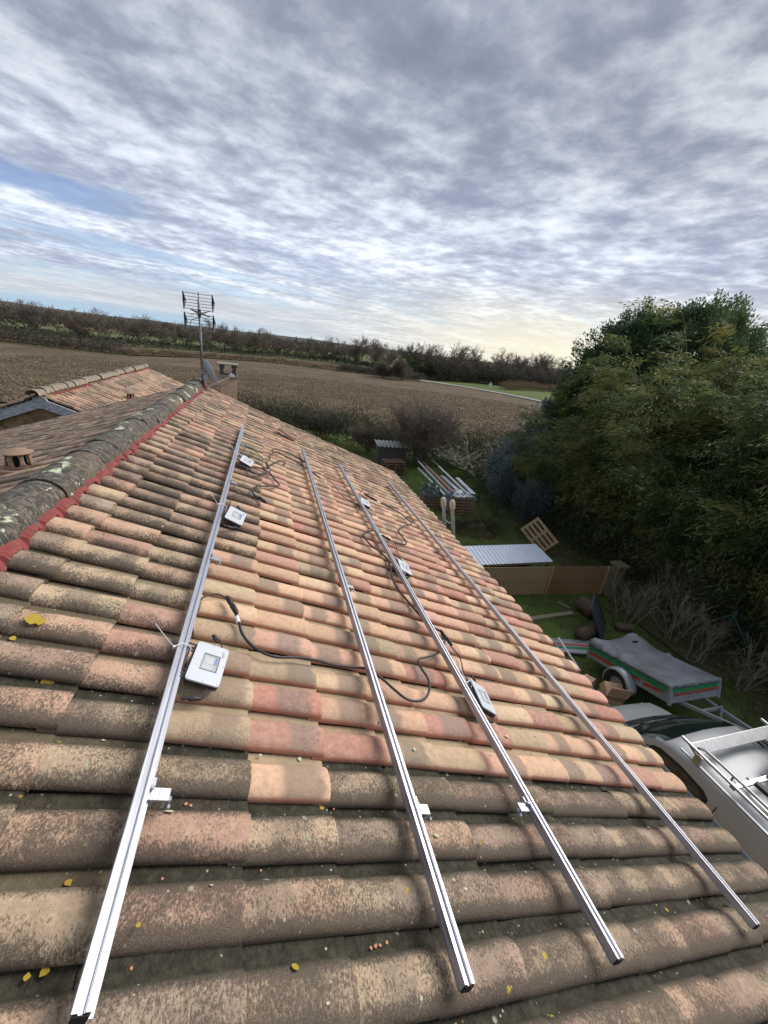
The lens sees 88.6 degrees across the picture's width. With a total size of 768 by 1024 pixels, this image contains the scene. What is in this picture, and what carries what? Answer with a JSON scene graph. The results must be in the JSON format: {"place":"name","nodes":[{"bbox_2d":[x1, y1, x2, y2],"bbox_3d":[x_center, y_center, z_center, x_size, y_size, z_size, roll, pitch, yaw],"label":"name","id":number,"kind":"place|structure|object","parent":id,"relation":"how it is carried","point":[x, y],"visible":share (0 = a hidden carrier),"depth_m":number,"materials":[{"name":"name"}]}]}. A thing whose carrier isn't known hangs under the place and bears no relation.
{"place":"outdoors","nodes":[
{"label":"outdoors","id":0,"kind":"place"},
{"bbox_2d":[0,321,243,347],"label":"distant field","id":1,"kind":"structure","parent":0,"point":[112,335],"depth_m":154.32,"materials":[{"name":"brown soil"}]},
{"bbox_2d":[0,333,410,378],"bbox_3d":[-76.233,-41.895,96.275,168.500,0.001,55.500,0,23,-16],"label":"field","id":2,"kind":"structure","parent":0,"point":[276,361],"depth_m":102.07,"materials":[{"name":"plant"}]},
{"bbox_2d":[0,342,542,442],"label":"ploughed field","id":3,"kind":"structure","parent":0,"point":[46,352],"depth_m":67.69,"materials":[{"name":"soil"}]},
{"bbox_2d":[0,321,130,354],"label":"field edge scrub","id":4,"kind":"object","parent":3,"relation":"on","point":[63,341],"visible":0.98,"depth_m":73.24,"materials":[{"name":"plant"}]},
{"bbox_2d":[336,362,427,380],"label":"lane scrub","id":5,"kind":"object","parent":3,"relation":"on","point":[347,369],"visible":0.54,"depth_m":101.88,"materials":[{"name":"plant"}]},
{"bbox_2d":[374,360,393,377],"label":"round bush","id":6,"kind":"object","parent":3,"relation":"on","point":[382,368],"visible":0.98,"depth_m":96.21,"materials":[{"name":"brown plant"}]},
{"bbox_2d":[391,359,413,379],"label":"round bush","id":7,"kind":"object","parent":3,"relation":"on","point":[400,368],"visible":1,"depth_m":93.85,"materials":[{"name":"brown plant"}]},
{"bbox_2d":[0,301,569,372],"bbox_3d":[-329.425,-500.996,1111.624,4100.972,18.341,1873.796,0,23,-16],"label":"hills","id":8,"kind":"structure","parent":0,"point":[297,338],"depth_m":1111.26,"materials":[{"name":"green plant"}]},
{"bbox_2d":[0,319,665,633],"bbox_3d":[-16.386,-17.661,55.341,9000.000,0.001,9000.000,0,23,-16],"label":"ground","id":9,"kind":"structure","parent":0,"point":[365,357],"depth_m":122.06,"materials":[{"name":"brown soil"}]},
{"bbox_2d":[10,298,38,332],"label":"bare tree","id":10,"kind":"object","parent":9,"relation":"on","point":[23,316],"visible":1,"depth_m":91.38,"materials":[{"name":"brown plant"}]},
{"bbox_2d":[128,314,158,347],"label":"bare tree","id":11,"kind":"object","parent":9,"relation":"on","point":[145,320],"visible":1,"depth_m":99.48,"materials":[{"name":"brown plant"}]},
{"bbox_2d":[0,306,328,351],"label":"distant hedgerow","id":12,"kind":"object","parent":9,"relation":"on","point":[181,337],"visible":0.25,"depth_m":171.98,"materials":[{"name":"plant"}]},
{"bbox_2d":[0,332,330,362],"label":"stubble strip","id":13,"kind":"object","parent":9,"relation":"on","point":[137,346],"visible":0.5,"depth_m":108.18,"materials":[{"name":"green plant"}]},
{"bbox_2d":[32,304,67,335],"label":"bare tree","id":14,"kind":"object","parent":13,"relation":"on","point":[47,314],"visible":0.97,"depth_m":93.73,"materials":[{"name":"brown plant"}]},
{"bbox_2d":[58,309,95,340],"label":"bare tree","id":15,"kind":"object","parent":13,"relation":"on","point":[70,324],"visible":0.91,"depth_m":95.57,"materials":[{"name":"brown plant"}]},
{"bbox_2d":[88,307,116,342],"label":"bare tree","id":16,"kind":"object","parent":13,"relation":"on","point":[105,332],"visible":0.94,"depth_m":98.12,"materials":[{"name":"brown plant"}]},
{"bbox_2d":[112,315,134,345],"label":"bare tree","id":17,"kind":"object","parent":13,"relation":"on","point":[122,322],"visible":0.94,"depth_m":99.55,"materials":[{"name":"brown plant"}]},
{"bbox_2d":[0,303,370,355],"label":"distant hedgerow","id":18,"kind":"object","parent":9,"relation":"on","point":[166,327],"visible":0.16,"depth_m":263.02,"materials":[{"name":"plant"}]},
{"bbox_2d":[207,323,233,352],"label":"bare tree","id":19,"kind":"object","parent":9,"relation":"on","point":[221,332],"visible":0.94,"depth_m":118.76,"materials":[{"name":"brown plant"}]},
{"bbox_2d":[0,322,504,382],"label":"undergrowth","id":20,"kind":"object","parent":9,"relation":"on","point":[179,346],"visible":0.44,"depth_m":114.62,"materials":[{"name":"plant"}]},
{"bbox_2d":[247,328,262,355],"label":"bare tree","id":21,"kind":"object","parent":9,"relation":"on","point":[257,343],"visible":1,"depth_m":123.35,"materials":[{"name":"brown plant"}]},
{"bbox_2d":[184,382,538,466],"bbox_3d":[1.217,-6.362,28.816,38.172,3.803,12.544,1,23,-13],"label":"hedge bramble","id":22,"kind":"object","parent":9,"relation":"on","point":[369,424],"visible":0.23,"depth_m":27.36,"materials":[{"name":"brown plant"}]},
{"bbox_2d":[418,344,436,365],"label":"bare tree","id":23,"kind":"object","parent":9,"relation":"on","point":[429,354],"visible":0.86,"depth_m":119.03,"materials":[{"name":"brown plant"}]},
{"bbox_2d":[400,355,561,388],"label":"dark thicket","id":24,"kind":"object","parent":9,"relation":"on","point":[425,369],"visible":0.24,"depth_m":113.44,"materials":[{"name":"plant"}]},
{"bbox_2d":[420,379,553,399],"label":"road verge","id":25,"kind":"structure","parent":9,"relation":"on","point":[536,394],"depth_m":108.51,"materials":[{"name":"green plant"}]},
{"bbox_2d":[448,340,470,381],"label":"bare tree","id":26,"kind":"object","parent":25,"relation":"on","point":[458,358],"visible":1,"depth_m":111.05,"materials":[{"name":"brown plant"}]},
{"bbox_2d":[496,379,556,391],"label":"reddish verge scrub","id":27,"kind":"object","parent":25,"relation":"on","point":[510,385],"visible":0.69,"depth_m":114.44,"materials":[{"name":"brown plant"}]},
{"bbox_2d":[425,351,570,386],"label":"woodland thicket","id":28,"kind":"object","parent":9,"relation":"on","point":[441,364],"visible":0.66,"depth_m":123.34,"materials":[{"name":"green plant"}]},
{"bbox_2d":[0,0,767,373],"label":"sky","id":29,"kind":"structure","parent":0,"point":[490,176],"materials":[{"name":"grey"}]},
{"bbox_2d":[309,432,767,745],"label":"garden lawn","id":30,"kind":"structure","parent":0,"point":[545,626],"depth_m":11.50,"materials":[{"name":"green plant"}]},
{"bbox_2d":[0,364,184,430],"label":"annex","id":31,"kind":"object","parent":30,"relation":"on","point":[54,400],"visible":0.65,"depth_m":10.30,"materials":[{"name":"tile"}]},
{"bbox_2d":[298,406,339,436],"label":"bare bush","id":32,"kind":"object","parent":30,"relation":"on","point":[318,414],"visible":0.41,"depth_m":28.15,"materials":[{"name":"brown plant"}]},
{"bbox_2d":[346,421,393,451],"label":"bare bush","id":33,"kind":"object","parent":30,"relation":"on","point":[363,434],"visible":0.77,"depth_m":25.59,"materials":[{"name":"brown plant"}]},
{"bbox_2d":[0,378,767,1023],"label":"house","id":34,"kind":"structure","parent":30,"relation":"on","point":[106,516],"depth_m":1.94,"materials":[{"name":"tile"}]},
{"bbox_2d":[0,448,34,474],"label":"roof vent","id":35,"kind":"object","parent":34,"relation":"on","point":[17,459],"visible":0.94,"depth_m":3.73,"materials":[{"name":"ceramic"}]},
{"bbox_2d":[66,425,244,1023],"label":"mounting rail","id":36,"kind":"object","parent":34,"relation":"attached to","point":[147,793],"visible":1,"depth_m":1.28,"materials":[{"name":"metal"}]},
{"bbox_2d":[156,624,228,700],"bbox_3d":[-0.970,0.703,1.934,0.388,0.107,0.417,27,17,-19],"label":"microinverter","id":37,"kind":"object","parent":36,"relation":"attached to","point":[205,667],"visible":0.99,"depth_m":1.94,"materials":[{"name":"white plastic"}]},
{"bbox_2d":[209,491,246,528],"bbox_3d":[-1.441,-0.028,3.563,0.388,0.107,0.417,30,17,-19],"label":"microinverter","id":38,"kind":"object","parent":36,"relation":"attached to","point":[234,516],"visible":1,"depth_m":3.56,"materials":[{"name":"white plastic"}]},
{"bbox_2d":[182,291,215,385],"bbox_3d":[-3.804,-3.465,8.136,0.605,1.940,0.522,0,23,-16],"label":"tv antenna","id":39,"kind":"object","parent":34,"relation":"on","point":[198,312],"visible":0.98,"depth_m":8.08,"materials":[{"name":"metal"}]},
{"bbox_2d":[203,359,234,386],"bbox_3d":[-3.633,-3.001,8.570,0.691,0.553,0.365,8,22,4],"label":"satellite dish","id":40,"kind":"object","parent":39,"relation":"attached to","point":[209,371],"visible":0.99,"depth_m":8.51,"materials":[{"name":"metal"}]},
{"bbox_2d":[192,593,238,638],"bbox_3d":[-1.062,0.618,2.353,0.234,0.099,0.448,13,23,15],"label":"solar cable","id":41,"kind":"object","parent":34,"relation":"on","point":[232,606],"visible":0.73,"depth_m":2.49,"materials":[{"name":"rubber"}]},
{"bbox_2d":[217,362,238,399],"bbox_3d":[-4.621,-1.491,11.925,0.550,5.680,0.550,-3,24,-22],"label":"chimney","id":42,"kind":"object","parent":34,"relation":"on","point":[229,389],"visible":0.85,"depth_m":10.86,"materials":[{"name":"concrete"}]},
{"bbox_2d":[249,466,279,503],"bbox_3d":[-1.471,-0.340,4.839,0.386,0.166,1.245,0,23,-16],"label":"solar cable","id":43,"kind":"object","parent":34,"relation":"attached to","point":[262,499],"visible":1,"depth_m":4.98,"materials":[{"name":"rubber"}]},
{"bbox_2d":[9,614,668,981],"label":"fallen leaves","id":44,"kind":"object","parent":34,"relation":"on","point":[37,619],"visible":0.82,"depth_m":1.64,"materials":[{"name":"yellow plant"}]},
{"bbox_2d":[235,614,445,702],"bbox_3d":[-0.041,1.004,2.730,1.762,0.696,0.709,-6,26,-28],"label":"solar cable","id":45,"kind":"object","parent":34,"relation":"on","point":[237,619],"visible":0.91,"depth_m":2.50,"materials":[{"name":"rubber"}]},
{"bbox_2d":[301,449,474,993],"bbox_3d":[-0.602,0.224,4.400,0.123,0.066,6.990,22,16,-24],"label":"mounting rail","id":46,"kind":"object","parent":34,"relation":"attached to","point":[455,950],"visible":1,"depth_m":1.81,"materials":[{"name":"metal"}]},
{"bbox_2d":[364,493,411,544],"bbox_3d":[0.175,0.154,6.135,0.780,0.375,1.804,2,23,-12],"label":"solar cable","id":47,"kind":"object","parent":34,"relation":"attached to","point":[384,536],"visible":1,"depth_m":6.42,"materials":[{"name":"rubber"}]},
{"bbox_2d":[363,530,439,631],"bbox_3d":[0.072,0.621,4.394,0.310,0.162,2.042,-1,24,-19],"label":"solar cable","id":48,"kind":"object","parent":34,"relation":"attached to","point":[400,592],"visible":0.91,"depth_m":4.18,"materials":[{"name":"rubber"}]},
{"bbox_2d":[338,463,623,965],"bbox_3d":[0.027,0.463,4.741,0.204,0.066,7.087,22,16,-24],"label":"mounting rail","id":49,"kind":"object","parent":34,"relation":"attached to","point":[610,948],"visible":1,"depth_m":2.21,"materials":[{"name":"metal"}]},
{"bbox_2d":[458,666,496,722],"bbox_3d":[0.654,1.286,2.849,0.388,0.107,0.417,38,12,-21],"label":"microinverter","id":50,"kind":"object","parent":49,"relation":"attached to","point":[479,693],"visible":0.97,"depth_m":2.85,"materials":[{"name":"white plastic"}]},
{"bbox_2d":[387,481,760,929],"bbox_3d":[1.075,0.815,5.422,0.052,0.044,7.412,22,16,-24],"label":"mounting rail","id":51,"kind":"object","parent":34,"relation":"attached to","point":[735,901],"visible":1,"depth_m":2.95,"materials":[{"name":"metal"}]},
{"bbox_2d":[375,439,406,463],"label":"shed","id":52,"kind":"structure","parent":30,"relation":"on","point":[387,449],"depth_m":23.95,"materials":[{"name":"grey metal"}]},
{"bbox_2d":[386,397,463,466],"bbox_3d":[2.317,-4.877,23.998,5.120,4.322,4.987,9,22,4],"label":"bare bush","id":53,"kind":"object","parent":30,"relation":"on","point":[424,426],"visible":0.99,"depth_m":23.13,"materials":[{"name":"brown plant"}]},
{"bbox_2d":[419,488,443,508],"bbox_3d":[2.220,-0.640,18.421,0.922,0.665,0.922,3,23,-9],"label":"pallet crate","id":54,"kind":"object","parent":30,"relation":"on","point":[433,500],"visible":0.52,"depth_m":18.03,"materials":[{"name":"brown wood"}]},
{"bbox_2d":[419,482,442,498],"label":"plant","id":55,"kind":"object","parent":54,"relation":"in","point":[432,490],"visible":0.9,"depth_m":18.00,"materials":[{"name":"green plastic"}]},
{"bbox_2d":[441,497,454,535],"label":"wooden posts","id":56,"kind":"object","parent":30,"relation":"on","point":[451,504],"visible":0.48,"depth_m":7.65,"materials":[{"name":"wood"}]},
{"bbox_2d":[445,491,475,515],"bbox_3d":[3.437,-0.430,18.081,1.182,0.840,1.022,3,23,-9],"label":"pallet crate","id":57,"kind":"object","parent":30,"relation":"on","point":[461,503],"visible":0.7,"depth_m":17.66,"materials":[{"name":"brown wood"}]},
{"bbox_2d":[455,519,495,539],"bbox_3d":[3.719,0.565,16.178,1.822,0.557,1.330,7,22,-1],"label":"soil heap","id":58,"kind":"object","parent":30,"relation":"on","point":[484,533],"visible":0.73,"depth_m":15.81,"materials":[{"name":"brown soil"}]},
{"bbox_2d":[439,513,519,535],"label":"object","id":59,"kind":"object","parent":30,"relation":"on","point":[492,524],"visible":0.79,"depth_m":16.08,"materials":[{"name":"green plant"}]},
{"bbox_2d":[432,433,536,480],"bbox_3d":[5.960,-3.199,23.124,6.618,2.741,4.757,4,22,-6],"label":"fig tree","id":60,"kind":"object","parent":30,"relation":"on","point":[462,464],"visible":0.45,"depth_m":23.25,"materials":[{"name":"grey plant"}]},
{"bbox_2d":[464,544,551,568],"bbox_3d":[3.702,1.770,12.459,2.954,1.118,1.020,0,23,-16],"label":"lean to","id":61,"kind":"object","parent":30,"relation":"on","point":[521,555],"visible":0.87,"depth_m":12.26,"materials":[{"name":"grey metal"}]},
{"bbox_2d":[481,452,535,505],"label":"blue leaved shrub","id":62,"kind":"object","parent":30,"relation":"on","point":[502,480],"visible":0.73,"depth_m":19.10,"materials":[{"name":"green plant"}]},
{"bbox_2d":[481,430,546,479],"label":"blue leaved shrub","id":63,"kind":"object","parent":30,"relation":"on","point":[500,454],"visible":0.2,"depth_m":20.52,"materials":[{"name":"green plant"}]},
{"bbox_2d":[484,567,554,594],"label":"fence panel","id":64,"kind":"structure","parent":30,"relation":"on","point":[522,580],"depth_m":11.88,"materials":[{"name":"brown wood"}]},
{"bbox_2d":[421,450,625,561],"bbox_3d":[4.981,-0.739,18.803,1.204,1.401,12.316,-7,26,-30],"label":"wire fence","id":65,"kind":"object","parent":30,"relation":"on","point":[518,520],"visible":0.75,"depth_m":17.11,"materials":[{"name":"grey metal"}]},
{"bbox_2d":[507,476,557,524],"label":"blue leaved shrub","id":66,"kind":"object","parent":30,"relation":"on","point":[538,492],"visible":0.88,"depth_m":17.27,"materials":[{"name":"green plant"}]},
{"bbox_2d":[521,517,558,551],"bbox_3d":[5.930,0.903,15.045,1.200,0.800,0.144,57,11,20],"label":"pallet","id":67,"kind":"object","parent":30,"relation":"on","point":[554,539],"visible":0.93,"depth_m":14.99,"materials":[{"name":"brown wood"}]},
{"bbox_2d":[514,393,578,476],"bbox_3d":[10.907,-4.432,24.561,5.762,6.904,6.170,11,23,11],"label":"blue leaved shrub","id":68,"kind":"object","parent":30,"relation":"on","point":[539,429],"visible":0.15,"depth_m":23.69,"materials":[{"name":"green plant"}]},
{"bbox_2d":[496,404,603,518],"bbox_3d":[8.193,-2.059,18.167,5.439,4.920,5.762,0,23,-16],"label":"bamboo clump","id":69,"kind":"object","parent":30,"relation":"on","point":[541,468],"visible":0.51,"depth_m":17.74,"materials":[{"name":"green plant"}]},
{"bbox_2d":[530,611,573,620],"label":"wooden beam","id":70,"kind":"structure","parent":30,"relation":"on","point":[551,615],"depth_m":11.18,"materials":[{"name":"grey wood"}]},
{"bbox_2d":[551,638,588,654],"bbox_3d":[4.907,3.447,10.060,1.120,0.046,0.530,5,19,-4],"label":"tailgate board","id":71,"kind":"object","parent":30,"relation":"on","point":[579,647],"visible":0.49,"depth_m":10.06,"materials":[{"name":"metal"}]},
{"bbox_2d":[547,566,610,593],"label":"fence panel","id":72,"kind":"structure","parent":30,"relation":"on","point":[578,579],"depth_m":12.32,"materials":[{"name":"brown wood"}]},
{"bbox_2d":[539,360,625,433],"bbox_3d":[11.085,-4.479,21.224,5.432,7.590,5.286,16,24,22],"label":"evergreen tree","id":73,"kind":"object","parent":30,"relation":"on","point":[550,410],"visible":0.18,"depth_m":20.51,"materials":[{"name":"green plant"}]},
{"bbox_2d":[575,596,592,618],"bbox_3d":[5.965,2.788,11.531,0.466,0.469,0.531,-3,24,-23],"label":"log","id":74,"kind":"object","parent":30,"relation":"on","point":[583,604],"visible":0.72,"depth_m":11.46,"materials":[{"name":"brown wood"}]},
{"bbox_2d":[574,622,601,640],"bbox_3d":[5.472,3.192,10.559,0.817,0.341,0.339,-8,26,-32],"label":"log","id":75,"kind":"object","parent":30,"relation":"on","point":[585,632],"visible":0.91,"depth_m":10.39,"materials":[{"name":"brown wood"}]},
{"bbox_2d":[591,593,605,639],"bbox_3d":[5.857,2.842,10.738,0.065,1.020,0.960,-16,6,37],"label":"leaning panel","id":76,"kind":"object","parent":30,"relation":"on","point":[598,616],"visible":0.87,"depth_m":10.67,"materials":[{"name":"grey"}]},
{"bbox_2d":[597,689,622,706],"bbox_3d":[4.852,4.025,8.486,0.420,0.240,0.300,5,22,-5],"label":"cardboard box","id":77,"kind":"object","parent":30,"relation":"on","point":[611,703],"visible":0.15,"depth_m":8.34,"materials":[{"name":"brown cardboard"}]},
{"bbox_2d":[599,681,633,701],"bbox_3d":[4.853,3.708,8.227,0.420,0.510,0.300,8,48,4],"label":"cardboard box","id":78,"kind":"object","parent":77,"relation":"on","point":[613,691],"visible":0.85,"depth_m":8.21,"materials":[{"name":"brown cardboard"}]},
{"bbox_2d":[550,296,690,413],"bbox_3d":[12.380,-5.609,20.824,6.608,10.257,6.790,10,22,8],"label":"evergreen tree","id":79,"kind":"object","parent":30,"relation":"on","point":[635,330],"visible":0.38,"depth_m":18.51,"materials":[{"name":"green plant"}]},
{"bbox_2d":[474,434,767,682],"bbox_3d":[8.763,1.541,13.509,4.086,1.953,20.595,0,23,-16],"label":"ivy ground cover","id":80,"kind":"object","parent":30,"relation":"on","point":[638,564],"visible":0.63,"depth_m":12.59,"materials":[{"name":"green plant"}]},
{"bbox_2d":[476,497,767,721],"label":"leaf litter","id":81,"kind":"object","parent":30,"relation":"on","point":[674,646],"visible":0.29,"depth_m":11.56,"materials":[{"name":"brown plant"}]},
{"bbox_2d":[602,560,629,596],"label":"stone pillar","id":82,"kind":"structure","parent":81,"relation":"on","point":[620,566],"depth_m":12.38,"materials":[{"name":"grey stone"}]},
{"bbox_2d":[641,578,715,642],"bbox_3d":[8.048,2.689,10.604,2.102,1.806,1.404,-2,24,-20],"label":"bare shrub","id":83,"kind":"object","parent":81,"relation":"on","point":[683,614],"visible":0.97,"depth_m":10.51,"materials":[{"name":"brown plant"}]},
{"bbox_2d":[685,608,740,663],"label":"bare shrub","id":84,"kind":"object","parent":81,"relation":"on","point":[710,637],"visible":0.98,"depth_m":9.92,"materials":[{"name":"brown plant"}]},
{"bbox_2d":[716,633,767,691],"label":"bare shrub","id":85,"kind":"object","parent":81,"relation":"on","point":[741,677],"visible":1,"depth_m":9.12,"materials":[{"name":"brown plant"}]},
{"bbox_2d":[551,373,715,508],"bbox_3d":[11.159,-3.465,19.818,6.307,6.803,6.652,11,23,10],"label":"bamboo clump","id":86,"kind":"object","parent":30,"relation":"on","point":[560,397],"visible":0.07,"depth_m":19.89,"materials":[{"name":"green plant"}]},
{"bbox_2d":[542,360,740,538],"bbox_3d":[9.621,-2.313,16.365,7.565,6.965,6.693,6,22,-2],"label":"bamboo clump","id":87,"kind":"object","parent":30,"relation":"on","point":[590,370],"visible":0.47,"depth_m":14.90,"materials":[{"name":"green plant"}]},
{"bbox_2d":[610,570,681,623],"bbox_3d":[7.248,2.464,11.048,1.488,1.705,1.742,1,23,-15],"label":"bare shrub","id":88,"kind":"object","parent":30,"relation":"on","point":[637,598],"visible":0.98,"depth_m":11.15,"materials":[{"name":"brown plant"}]},
{"bbox_2d":[553,332,767,536],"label":"bamboo clump","id":89,"kind":"object","parent":30,"relation":"on","point":[721,380],"visible":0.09,"depth_m":14.20,"materials":[{"name":"green plant"}]},
{"bbox_2d":[563,351,767,568],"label":"bamboo clump","id":90,"kind":"object","parent":30,"relation":"on","point":[642,395],"visible":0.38,"depth_m":13.31,"materials":[{"name":"green plant"}]},
{"bbox_2d":[587,633,767,743],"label":"trailer","id":91,"kind":"object","parent":30,"relation":"on","point":[630,661],"visible":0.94,"depth_m":8.13,"materials":[{"name":"metal"}]},
{"bbox_2d":[651,556,704,609],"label":"bare shrub","id":92,"kind":"object","parent":30,"relation":"on","point":[673,576],"visible":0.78,"depth_m":11.74,"materials":[{"name":"brown plant"}]},
{"bbox_2d":[591,377,767,625],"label":"bamboo clump","id":93,"kind":"object","parent":30,"relation":"on","point":[661,495],"visible":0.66,"depth_m":11.94,"materials":[{"name":"green plant"}]},
{"bbox_2d":[611,703,767,873],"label":"van","id":94,"kind":"object","parent":30,"relation":"on","point":[740,819],"visible":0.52,"depth_m":5.29,"materials":[{"name":"silver metal"}]},
{"bbox_2d":[681,718,767,821],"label":"roof rack","id":95,"kind":"object","parent":94,"relation":"on","point":[700,749],"visible":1,"depth_m":5.24,"materials":[{"name":"metal"}]},
{"bbox_2d":[619,295,767,570],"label":"bamboo clump","id":96,"kind":"object","parent":30,"relation":"on","point":[696,370],"visible":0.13,"depth_m":14.37,"materials":[{"name":"green plant"}]},
{"bbox_2d":[622,535,767,686],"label":"wire fence","id":97,"kind":"object","parent":30,"relation":"on","point":[729,622],"visible":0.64,"depth_m":10.21,"materials":[{"name":"grey metal"}]},
{"bbox_2d":[626,288,767,417],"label":"evergreen tree","id":98,"kind":"object","parent":30,"relation":"on","point":[696,318],"visible":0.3,"depth_m":17.41,"materials":[{"name":"green plant"}]},
{"bbox_2d":[670,369,767,659],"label":"bamboo clump","id":99,"kind":"object","parent":30,"relation":"on","point":[733,514],"visible":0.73,"depth_m":10.61,"materials":[{"name":"green plant"}]},
{"bbox_2d":[712,366,767,596],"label":"bamboo clump","id":100,"kind":"object","parent":30,"relation":"on","point":[744,469],"visible":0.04,"depth_m":11.81,"materials":[{"name":"green plant"}]},
{"bbox_2d":[733,488,767,647],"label":"bamboo clump","id":101,"kind":"object","parent":30,"relation":"on","point":[759,591],"visible":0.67,"depth_m":10.19,"materials":[{"name":"green plant"}]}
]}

